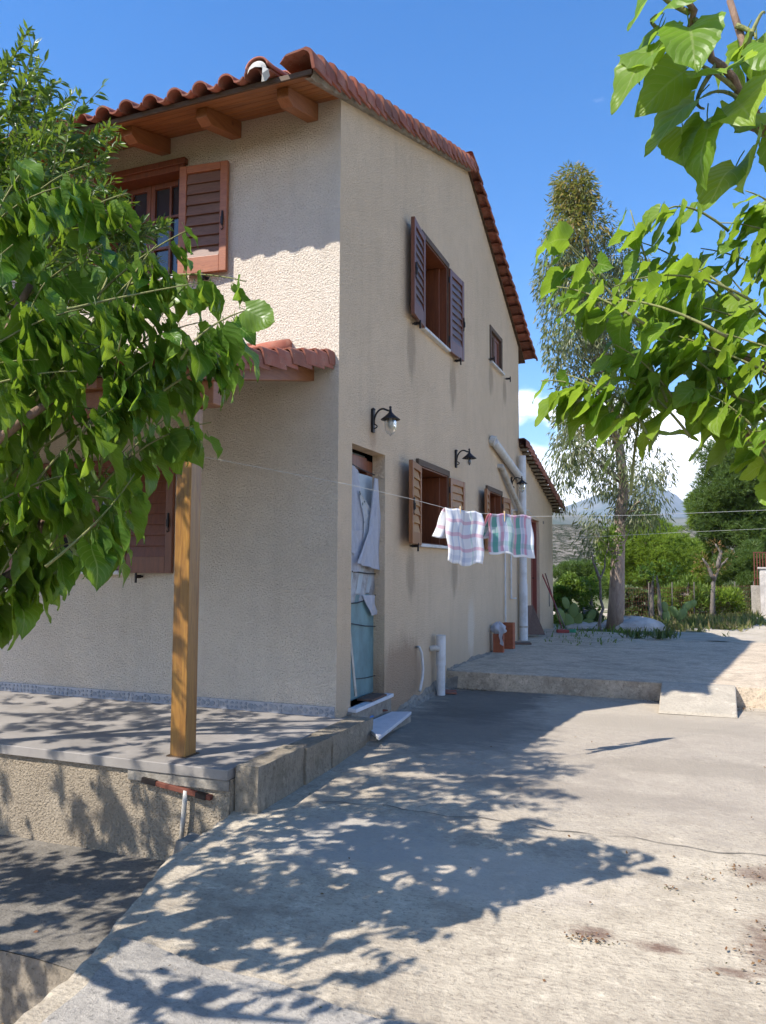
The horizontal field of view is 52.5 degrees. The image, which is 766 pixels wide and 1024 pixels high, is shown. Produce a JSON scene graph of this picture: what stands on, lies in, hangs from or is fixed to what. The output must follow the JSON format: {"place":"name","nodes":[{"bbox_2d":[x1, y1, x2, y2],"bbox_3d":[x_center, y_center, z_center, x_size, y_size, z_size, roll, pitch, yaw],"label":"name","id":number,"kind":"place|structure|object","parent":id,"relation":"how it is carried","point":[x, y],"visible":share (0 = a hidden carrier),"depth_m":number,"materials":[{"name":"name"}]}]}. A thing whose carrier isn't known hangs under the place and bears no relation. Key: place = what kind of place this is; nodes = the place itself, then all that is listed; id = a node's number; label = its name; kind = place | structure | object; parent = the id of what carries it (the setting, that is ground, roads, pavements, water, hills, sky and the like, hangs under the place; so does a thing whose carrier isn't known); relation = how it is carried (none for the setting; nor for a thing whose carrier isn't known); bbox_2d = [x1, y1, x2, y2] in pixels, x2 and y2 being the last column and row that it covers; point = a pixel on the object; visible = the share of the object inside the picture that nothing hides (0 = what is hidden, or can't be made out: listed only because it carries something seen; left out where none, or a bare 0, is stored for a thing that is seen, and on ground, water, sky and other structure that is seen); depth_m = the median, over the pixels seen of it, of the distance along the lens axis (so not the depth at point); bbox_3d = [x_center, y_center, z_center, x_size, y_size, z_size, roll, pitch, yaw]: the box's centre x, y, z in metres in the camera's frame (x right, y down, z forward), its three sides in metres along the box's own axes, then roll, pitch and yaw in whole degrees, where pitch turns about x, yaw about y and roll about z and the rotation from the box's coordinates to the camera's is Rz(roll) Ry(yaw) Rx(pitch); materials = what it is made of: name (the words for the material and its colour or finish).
{"place":"outdoors","nodes":[
{"label":"outdoors","id":0,"kind":"place"},
{"bbox_2d":[0,951,74,1023],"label":"retaining wall","id":1,"kind":"structure","parent":0,"point":[27,984],"depth_m":3.43,"materials":[{"name":"concrete"}]},
{"bbox_2d":[0,158,274,650],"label":"mulberry tree","id":2,"kind":"object","parent":1,"relation":"on","point":[57,354],"visible":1,"depth_m":2.73,"materials":[{"name":"green plant"}]},
{"bbox_2d":[0,834,165,970],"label":"terrace","id":3,"kind":"structure","parent":0,"point":[71,905],"depth_m":4.09,"materials":[{"name":"concrete"}]},
{"bbox_2d":[0,18,174,318],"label":"almond tree","id":4,"kind":"object","parent":3,"relation":"on","point":[20,114],"visible":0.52,"depth_m":3.94,"materials":[{"name":"green plant"}]},
{"bbox_2d":[0,754,234,860],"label":"retaining wall","id":5,"kind":"structure","parent":3,"relation":"on","point":[131,812],"depth_m":4.74,"materials":[{"name":"paint"}]},
{"bbox_2d":[173,832,199,854],"bbox_3d":[-1.025,1.881,4.149,0.163,0.282,0.193,-1,-4,21],"label":"edge stone","id":6,"kind":"object","parent":3,"relation":"on","point":[181,843],"visible":0.17,"depth_m":4.11,"materials":[{"name":"grey stone"}]},
{"bbox_2d":[0,690,345,780],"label":"patio floor","id":7,"kind":"structure","parent":0,"point":[133,735],"depth_m":5.42,"materials":[{"name":"concrete"}]},
{"bbox_2d":[67,339,334,758],"bbox_3d":[-3.280,0.096,6.414,5.625,3.008,1.931,-1,-4,21],"label":"porch","id":8,"kind":"object","parent":7,"relation":"on","point":[282,360],"visible":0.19,"depth_m":4.84,"materials":[{"name":"brown wood"}]},
{"bbox_2d":[41,937,415,1023],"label":"apron","id":9,"kind":"object","parent":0,"point":[130,982],"visible":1,"depth_m":2.61,"materials":[{"name":"concrete"}]},
{"bbox_2d":[0,610,763,970],"bbox_3d":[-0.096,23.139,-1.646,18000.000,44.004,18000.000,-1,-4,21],"label":"ground","id":10,"kind":"structure","parent":0,"point":[580,630],"depth_m":15.04,"materials":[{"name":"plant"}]},
{"bbox_2d":[518,438,565,635],"bbox_3d":[0.929,0.898,15.267,4.714,3.898,3.937,-1,-4,21],"label":"annex","id":11,"kind":"object","parent":10,"relation":"on","point":[543,498],"visible":0.09,"depth_m":14.50,"materials":[{"name":"paint"}]},
{"bbox_2d":[531,518,536,613],"bbox_3d":[2.699,1.148,14.046,0.228,2.020,0.837,-1,-4,21],"label":"door","id":12,"kind":"structure","parent":11,"relation":"in","point":[533,560],"depth_m":14.39,"materials":[{"name":"brown paint"}]},
{"bbox_2d":[553,570,583,607],"bbox_3d":[4.160,2.089,17.543,0.827,1.548,0.929,-1,-4,21],"label":"shrub","id":13,"kind":"object","parent":10,"relation":"on","point":[565,585],"visible":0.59,"depth_m":17.39,"materials":[{"name":"green plant"}]},
{"bbox_2d":[553,558,605,601],"bbox_3d":[9.742,3.282,37.926,3.554,2.295,3.191,-1,-4,21],"label":"pine tree","id":14,"kind":"object","parent":10,"relation":"on","point":[579,568],"visible":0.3,"depth_m":37.25,"materials":[{"name":"green plant"}]},
{"bbox_2d":[544,618,647,644],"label":"green weeds","id":15,"kind":"object","parent":10,"relation":"on","point":[608,630],"visible":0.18,"depth_m":14.45,"materials":[{"name":"green plant"}]},
{"bbox_2d":[529,161,680,629],"bbox_3d":[4.375,-2.300,15.490,2.931,9.355,3.175,-1,-4,21],"label":"eucalyptus tree","id":16,"kind":"object","parent":10,"relation":"on","point":[570,204],"visible":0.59,"depth_m":15.31,"materials":[{"name":"green plant"}]},
{"bbox_2d":[592,523,624,629],"bbox_3d":[4.345,1.247,14.989,0.676,2.098,0.482,-1,-4,13],"label":"young tree","id":17,"kind":"object","parent":10,"relation":"on","point":[608,541],"visible":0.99,"depth_m":14.98,"materials":[{"name":"green plant"}]},
{"bbox_2d":[598,568,666,600],"bbox_3d":[10.952,3.103,34.121,3.219,2.207,3.471,-1,-4,21],"label":"pine tree","id":18,"kind":"object","parent":10,"relation":"on","point":[605,583],"visible":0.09,"depth_m":33.45,"materials":[{"name":"green plant"}]},
{"bbox_2d":[594,511,704,605],"bbox_3d":[7.530,1.554,22.021,3.141,3.326,3.082,-1,-4,21],"label":"round pine tree","id":19,"kind":"object","parent":10,"relation":"on","point":[670,544],"visible":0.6,"depth_m":21.21,"materials":[{"name":"green plant"}]},
{"bbox_2d":[661,602,669,621],"bbox_3d":[5.823,2.054,16.002,0.175,0.421,0.051,0,-4,7],"label":"prickly pear","id":20,"kind":"object","parent":10,"relation":"on","point":[665,613],"visible":0.91,"depth_m":15.99,"materials":[{"name":"green plant"}]},
{"bbox_2d":[666,577,698,597],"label":"pine tree","id":21,"kind":"object","parent":10,"relation":"on","point":[678,582],"visible":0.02,"depth_m":34.96,"materials":[{"name":"green plant"}]},
{"bbox_2d":[624,581,753,617],"bbox_3d":[7.617,2.339,19.017,5.340,1.250,0.044,3,-5,-35],"label":"wire fence","id":22,"kind":"object","parent":10,"relation":"on","point":[667,588],"visible":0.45,"depth_m":18.60,"materials":[{"name":"grey metal"}]},
{"bbox_2d":[684,538,726,588],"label":"pine tree","id":23,"kind":"object","parent":10,"relation":"on","point":[697,570],"visible":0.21,"depth_m":26.35,"materials":[{"name":"green plant"}]},
{"bbox_2d":[682,491,742,571],"bbox_3d":[10.937,1.215,25.852,2.165,4.605,2.083,-4,-6,45],"label":"pine tree","id":24,"kind":"object","parent":10,"relation":"on","point":[689,523],"visible":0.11,"depth_m":26.11,"materials":[{"name":"green plant"}]},
{"bbox_2d":[682,422,765,608],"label":"pine tree","id":25,"kind":"object","parent":10,"relation":"on","point":[714,485],"visible":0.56,"depth_m":24.55,"materials":[{"name":"green plant"}]},
{"bbox_2d":[703,538,765,610],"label":"pine tree","id":26,"kind":"object","parent":10,"relation":"on","point":[739,570],"visible":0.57,"depth_m":22.72,"materials":[{"name":"green plant"}]},
{"bbox_2d":[751,585,759,614],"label":"pillar","id":27,"kind":"structure","parent":10,"relation":"on","point":[755,598],"depth_m":20.26,"materials":[{"name":"concrete"}]},
{"bbox_2d":[757,567,765,616],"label":"boundary wall","id":28,"kind":"structure","parent":10,"relation":"on","point":[762,575],"depth_m":19.88,"materials":[{"name":"paint"}]},
{"bbox_2d":[0,0,765,508],"label":"sky","id":29,"kind":"structure","parent":0,"point":[523,86],"materials":[{"name":"blue"}]},
{"bbox_2d":[14,689,765,1023],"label":"driveway","id":30,"kind":"structure","parent":0,"point":[488,941],"depth_m":3.57,"materials":[{"name":"concrete"}]},
{"bbox_2d":[0,46,537,718],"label":"house","id":31,"kind":"structure","parent":30,"relation":"on","point":[314,198],"depth_m":6.69,"materials":[{"name":"paint"}]},
{"bbox_2d":[43,460,121,574],"bbox_3d":[-2.661,0.060,7.122,0.990,1.015,0.350,-1,-4,21],"label":"window","id":32,"kind":"structure","parent":31,"relation":"in","point":[105,465],"depth_m":7.08,"materials":[{"name":"brown wood"}]},
{"bbox_2d":[94,157,187,284],"bbox_3d":[-2.147,-2.560,7.112,1.010,1.085,0.350,-1,-4,21],"label":"window","id":33,"kind":"structure","parent":31,"relation":"in","point":[155,185],"depth_m":7.07,"materials":[{"name":"brown wood"}]},
{"bbox_2d":[350,464,380,700],"bbox_3d":[-0.153,0.601,6.785,0.115,2.009,0.907,-1,-4,21],"label":"door covering","id":34,"kind":"object","parent":31,"relation":"attached to","point":[366,520],"depth_m":6.80,"materials":[{"name":"blue fabric"}]},
{"bbox_2d":[357,693,386,701],"bbox_3d":[-0.094,1.594,6.690,0.140,0.016,0.340,-1,-4,21],"label":"doormat","id":35,"kind":"object","parent":31,"relation":"on","point":[371,697],"visible":1,"depth_m":6.63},
{"bbox_2d":[371,406,399,435],"bbox_3d":[0.021,-0.792,6.758,0.260,0.265,0.173,0,-4,-1],"label":"wall lamp","id":36,"kind":"object","parent":31,"relation":"attached to","point":[390,419],"visible":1,"depth_m":6.73,"materials":[{"name":"black metal"}]},
{"bbox_2d":[416,646,423,691],"bbox_3d":[0.382,1.558,7.746,0.081,0.447,0.156,1,-4,-8],"label":"hose","id":37,"kind":"object","parent":31,"relation":"attached to","point":[422,666],"visible":1,"depth_m":7.76,"materials":[{"name":"white plastic"}]},
{"bbox_2d":[416,458,449,548],"bbox_3d":[0.423,-0.058,8.443,0.345,0.897,1.120,-1,-4,21],"label":"window","id":38,"kind":"structure","parent":31,"relation":"in","point":[435,479],"depth_m":8.87,"materials":[{"name":"brown wood"}]},
{"bbox_2d":[420,230,450,352],"bbox_3d":[0.455,-2.410,8.666,0.345,1.062,1.000,-1,-4,21],"label":"window","id":39,"kind":"structure","parent":31,"relation":"in","point":[437,293],"depth_m":9.02,"materials":[{"name":"brown wood"}]},
{"bbox_2d":[455,448,476,467],"bbox_3d":[0.981,-0.644,9.213,0.260,0.225,0.173,0,-4,-1],"label":"wall lamp","id":40,"kind":"object","parent":31,"relation":"attached to","point":[469,456],"visible":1,"depth_m":9.23,"materials":[{"name":"black metal"}]},
{"bbox_2d":[486,485,502,550],"bbox_3d":[1.461,0.115,11.097,0.345,0.897,0.930,-1,-4,21],"label":"window","id":41,"kind":"structure","parent":31,"relation":"in","point":[496,495],"depth_m":11.44,"materials":[{"name":"brown wood"}]},
{"bbox_2d":[489,325,504,375],"bbox_3d":[1.654,-2.370,11.434,0.110,0.560,0.810,-1,-4,21],"label":"window","id":42,"kind":"structure","parent":31,"relation":"in","point":[496,348],"depth_m":11.55,"materials":[{"name":"brown wood"}]},
{"bbox_2d":[504,508,505,621],"bbox_3d":[1.819,0.775,11.570,0.024,1.773,0.024,-4,-6,44],"label":"conduit","id":43,"kind":"object","parent":31,"relation":"attached to","point":[505,582],"visible":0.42,"depth_m":11.54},
{"bbox_2d":[489,435,527,640],"bbox_3d":[1.897,0.487,11.712,0.158,3.021,2.034,-1,-4,22],"label":"downpipe","id":44,"kind":"object","parent":31,"relation":"attached to","point":[520,502],"visible":0.8,"depth_m":12.44,"materials":[{"name":"grey"}]},
{"bbox_2d":[510,512,516,598],"bbox_3d":[2.033,0.645,12.128,0.026,1.434,0.363,-1,-4,21],"label":"conduit","id":45,"kind":"object","parent":31,"relation":"attached to","point":[511,575],"visible":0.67,"depth_m":11.94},
{"bbox_2d":[511,476,526,492],"bbox_3d":[2.129,-0.430,12.149,0.260,0.265,0.173,0,-4,-1],"label":"wall lamp","id":46,"kind":"object","parent":31,"relation":"attached to","point":[521,483],"visible":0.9,"depth_m":12.12,"materials":[{"name":"black metal"}]},
{"bbox_2d":[235,716,372,815],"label":"kerb","id":47,"kind":"structure","parent":30,"relation":"on","point":[263,781],"depth_m":4.87,"materials":[{"name":"concrete"}]},
{"bbox_2d":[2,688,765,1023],"bbox_3d":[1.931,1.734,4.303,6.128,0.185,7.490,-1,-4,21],"label":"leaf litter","id":48,"kind":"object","parent":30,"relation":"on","point":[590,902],"visible":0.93,"depth_m":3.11,"materials":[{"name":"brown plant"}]},
{"bbox_2d":[370,716,410,740],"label":"support block","id":49,"kind":"structure","parent":30,"relation":"on","point":[401,724],"depth_m":6.50,"materials":[{"name":"grey concrete"}]},
{"bbox_2d":[371,712,410,739],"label":"marble slab","id":50,"kind":"structure","parent":49,"relation":"on","point":[384,725],"depth_m":6.35,"materials":[{"name":"white stone"}]},
{"bbox_2d":[430,635,445,695],"bbox_3d":[0.575,1.623,8.233,0.201,0.630,0.102,3,-5,-35],"label":"stub pipe","id":51,"kind":"object","parent":30,"relation":"on","point":[439,647],"visible":1,"depth_m":8.22,"materials":[{"name":"white plastic"}]},
{"bbox_2d":[445,689,456,693],"bbox_3d":[0.663,1.939,8.390,0.291,0.016,0.207,-1,-4,13],"label":"floor tile","id":52,"kind":"object","parent":30,"relation":"on","point":[447,691],"visible":0.49,"depth_m":8.34,"materials":[{"name":"red tile"}]},
{"bbox_2d":[321,801,761,854],"bbox_3d":[0.993,1.682,4.101,2.900,0.015,0.070,-1,-4,21],"label":"driveway crack","id":53,"kind":"object","parent":30,"relation":"on","point":[521,822],"visible":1,"depth_m":4.25,"materials":[{"name":"grey concrete"}]},
{"bbox_2d":[532,0,765,505],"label":"mulberry tree","id":54,"kind":"object","parent":30,"relation":"on","point":[667,93],"visible":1,"depth_m":2.55,"materials":[{"name":"green plant"}]},
{"bbox_2d":[658,681,737,717],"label":"ramp","id":55,"kind":"structure","parent":30,"relation":"on","point":[702,699],"depth_m":7.41,"materials":[{"name":"concrete"}]},
{"bbox_2d":[446,629,765,707],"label":"slab","id":56,"kind":"structure","parent":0,"point":[635,668],"depth_m":9.09,"materials":[{"name":"concrete"}]},
{"bbox_2d":[493,634,503,652],"bbox_3d":[1.594,1.804,10.710,0.140,0.250,0.124,-1,-4,16],"label":"terracotta brick","id":57,"kind":"object","parent":56,"relation":"on","point":[498,647],"visible":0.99,"depth_m":10.66,"materials":[{"name":"orange brick"}]},
{"bbox_2d":[490,621,506,645],"bbox_3d":[1.595,1.673,10.708,0.239,0.330,0.207,-1,-4,21],"label":"plastic bag","id":58,"kind":"object","parent":57,"relation":"on","point":[499,628],"visible":1,"depth_m":10.65,"materials":[{"name":"grey plastic"}]},
{"bbox_2d":[503,622,514,648],"bbox_3d":[1.811,1.778,11.186,0.150,0.370,0.124,-2,-4,24],"label":"terracotta brick","id":59,"kind":"object","parent":56,"relation":"on","point":[509,638],"visible":0.91,"depth_m":11.13,"materials":[{"name":"orange brick"}]},
{"bbox_2d":[515,641,531,644],"bbox_3d":[2.087,2.002,11.868,0.342,0.020,0.291,0,-4,4],"label":"cover plate","id":60,"kind":"object","parent":56,"relation":"on","point":[522,643],"visible":0.64,"depth_m":11.73,"materials":[{"name":"grey metal"}]},
{"bbox_2d":[528,605,544,634],"bbox_3d":[2.521,1.837,13.228,0.331,0.484,0.367,1,-4,-16],"label":"board","id":61,"kind":"object","parent":56,"relation":"on","point":[534,626],"visible":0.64,"depth_m":13.17,"materials":[{"name":"wood"}]},
{"bbox_2d":[545,573,568,632],"bbox_3d":[3.184,1.664,14.356,0.206,1.060,0.935,1,-4,-5],"label":"broom","id":62,"kind":"object","parent":56,"relation":"on","point":[561,630],"visible":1,"depth_m":13.99,"materials":[{"name":"red"}]},
{"bbox_2d":[542,574,575,632],"bbox_3d":[3.188,1.673,14.299,0.191,1.064,0.849,3,-5,-36],"label":"mop","id":63,"kind":"object","parent":56,"relation":"on","point":[572,630],"visible":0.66,"depth_m":14.24,"materials":[{"name":"red plastic"}]},
{"bbox_2d":[619,626,680,639],"bbox_3d":[4.395,2.010,12.836,0.918,0.318,0.637,0,-4,9],"label":"weed","id":64,"kind":"object","parent":56,"relation":"on","point":[657,634],"visible":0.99,"depth_m":12.73,"materials":[{"name":"green plant"}]},
{"bbox_2d":[552,511,688,525],"bbox_3d":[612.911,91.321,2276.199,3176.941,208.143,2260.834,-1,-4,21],"label":"hill","id":65,"kind":"structure","parent":0,"point":[570,520],"depth_m":1964.60,"materials":[{"name":"grey stone"}]},
{"bbox_2d":[561,482,686,518],"bbox_3d":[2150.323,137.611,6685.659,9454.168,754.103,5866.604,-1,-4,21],"label":"mountain","id":66,"kind":"structure","parent":0,"point":[599,508],"depth_m":5903.91,"materials":[{"name":"grey stone"}]},
{"bbox_2d":[552,524,739,567],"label":"hill","id":67,"kind":"structure","parent":0,"point":[561,543],"depth_m":207.21,"materials":[{"name":"grey stone"}]},
{"bbox_2d":[553,570,749,608],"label":"wooded hill","id":68,"kind":"structure","parent":0,"point":[605,603],"depth_m":83.33,"materials":[{"name":"green plant"}]},
{"bbox_2d":[553,608,765,642],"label":"dirt yard","id":69,"kind":"structure","parent":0,"point":[755,634],"depth_m":14.44,"materials":[{"name":"beige soil"}]},
{"bbox_2d":[553,592,572,623],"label":"shrub","id":70,"kind":"object","parent":69,"relation":"on","point":[558,600],"visible":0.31,"depth_m":17.12,"materials":[{"name":"green plant"}]},
{"bbox_2d":[555,597,595,626],"bbox_3d":[3.944,2.108,15.911,0.836,0.741,0.149,0,-4,4],"label":"prickly pear","id":71,"kind":"object","parent":69,"relation":"on","point":[573,616],"visible":0.84,"depth_m":15.88,"materials":[{"name":"green plant"}]},
{"bbox_2d":[562,622,589,628],"bbox_3d":[3.978,2.376,15.918,0.730,0.276,0.484,-1,-4,21],"label":"rock","id":72,"kind":"object","parent":69,"relation":"on","point":[583,625],"visible":0.35,"depth_m":15.75,"materials":[{"name":"stone"}]},
{"bbox_2d":[563,605,605,622],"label":"shrub","id":73,"kind":"object","parent":69,"relation":"on","point":[584,613],"visible":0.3,"depth_m":16.48,"materials":[{"name":"green plant"}]},
{"bbox_2d":[571,571,603,612],"bbox_3d":[4.542,2.049,17.019,0.683,1.556,0.875,0,-4,-3],"label":"shrub","id":74,"kind":"object","parent":69,"relation":"on","point":[586,594],"visible":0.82,"depth_m":16.91,"materials":[{"name":"green plant"}]},
{"bbox_2d":[589,622,604,628],"bbox_3d":[4.421,2.370,15.786,0.703,0.269,0.470,-1,-4,21],"label":"rock","id":75,"kind":"object","parent":69,"relation":"on","point":[592,624],"visible":0.23,"depth_m":15.68,"materials":[{"name":"stone"}]},
{"bbox_2d":[602,616,665,630],"bbox_3d":[5.005,2.317,15.588,1.270,0.476,0.833,-1,-4,21],"label":"rock","id":76,"kind":"object","parent":69,"relation":"on","point":[634,622],"visible":0.45,"depth_m":15.30,"materials":[{"name":"stone"}]},
{"bbox_2d":[625,584,649,616],"bbox_3d":[5.975,2.333,18.541,0.958,1.234,0.924,-1,-4,21],"label":"shrub","id":77,"kind":"object","parent":69,"relation":"on","point":[639,597],"visible":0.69,"depth_m":18.28,"materials":[{"name":"green plant"}]},
{"bbox_2d":[629,558,680,619],"bbox_3d":[6.121,1.752,17.392,1.228,1.436,0.442,0,-4,-4],"label":"young tree","id":78,"kind":"object","parent":69,"relation":"on","point":[659,604],"visible":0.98,"depth_m":17.38,"materials":[{"name":"green plant"}]},
{"bbox_2d":[649,592,680,616],"bbox_3d":[6.901,2.475,19.052,0.826,1.040,0.973,-1,-4,21],"label":"shrub","id":79,"kind":"object","parent":69,"relation":"on","point":[668,601],"visible":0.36,"depth_m":18.78,"materials":[{"name":"green plant"}]},
{"bbox_2d":[661,573,720,615],"bbox_3d":[7.656,2.263,19.410,1.512,1.527,1.235,-1,-4,21],"label":"shrub","id":80,"kind":"object","parent":69,"relation":"on","point":[702,596],"visible":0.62,"depth_m":19.28,"materials":[{"name":"green plant"}]},
{"bbox_2d":[624,607,765,631],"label":"dry grass","id":81,"kind":"structure","parent":69,"relation":"on","point":[734,618],"depth_m":16.67,"materials":[{"name":"green plant"}]},
{"bbox_2d":[669,600,696,619],"bbox_3d":[6.568,2.154,16.988,0.574,0.466,0.097,0,-4,4],"label":"prickly pear","id":82,"kind":"object","parent":81,"relation":"on","point":[680,614],"visible":0.93,"depth_m":16.98,"materials":[{"name":"green plant"}]},
{"bbox_2d":[644,614,765,636],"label":"yard tufts","id":83,"kind":"object","parent":69,"relation":"on","point":[738,628],"visible":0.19,"depth_m":15.05,"materials":[{"name":"green plant"}]},
{"bbox_2d":[691,538,736,615],"bbox_3d":[8.098,1.623,18.951,1.187,2.002,0.558,1,-4,-5],"label":"withered tree","id":84,"kind":"object","parent":69,"relation":"on","point":[718,566],"visible":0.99,"depth_m":18.97,"materials":[{"name":"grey plant"}]},
{"bbox_2d":[705,585,747,613],"bbox_3d":[8.716,2.454,19.910,1.289,1.232,1.279,-1,-4,21],"label":"shrub","id":85,"kind":"object","parent":69,"relation":"on","point":[728,597],"visible":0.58,"depth_m":19.81,"materials":[{"name":"green plant"}]},
{"bbox_2d":[724,580,750,611],"bbox_3d":[9.452,2.493,21.012,1.000,1.323,0.976,-1,-4,21],"label":"shrub","id":86,"kind":"object","parent":69,"relation":"on","point":[745,598],"visible":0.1,"depth_m":20.97,"materials":[{"name":"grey plant"}]},
{"bbox_2d":[753,552,765,585],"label":"gate","id":87,"kind":"structure","parent":69,"relation":"on","point":[757,578],"depth_m":21.09,"materials":[{"name":"brown metal"}]},
{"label":"line pole","id":88,"kind":"object","parent":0,"visible":0},
{"bbox_2d":[207,457,759,516],"bbox_3d":[3.201,-0.436,6.432,9.287,1.079,1.156,1,-4,-17],"label":"clothes line","id":89,"kind":"object","parent":88,"relation":"attached to","point":[468,511],"visible":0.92,"depth_m":5.12,"materials":[{"name":"grey"}]},
{"bbox_2d":[432,507,484,565],"bbox_3d":[0.511,0.170,5.216,0.365,0.389,0.111,3,-5,-29],"label":"towel","id":90,"kind":"object","parent":89,"relation":"hanging from","point":[462,532],"visible":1,"depth_m":5.21,"materials":[{"name":"white fabric"}]},
{"bbox_2d":[483,513,534,557],"bbox_3d":[0.858,0.167,5.425,0.466,0.311,0.109,3,-5,-32],"label":"towel","id":91,"kind":"object","parent":89,"relation":"hanging from","point":[512,535],"visible":0.95,"depth_m":5.39,"materials":[{"name":"multicoloured fabric"}]},
{"bbox_2d":[579,529,748,537],"bbox_3d":[7.747,-0.435,8.902,10.861,1.493,1.391,0,-4,9],"label":"wire","id":92,"kind":"object","parent":88,"relation":"attached to","point":[660,533],"visible":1,"depth_m":9.40,"materials":[{"name":"grey metal"}]}
]}

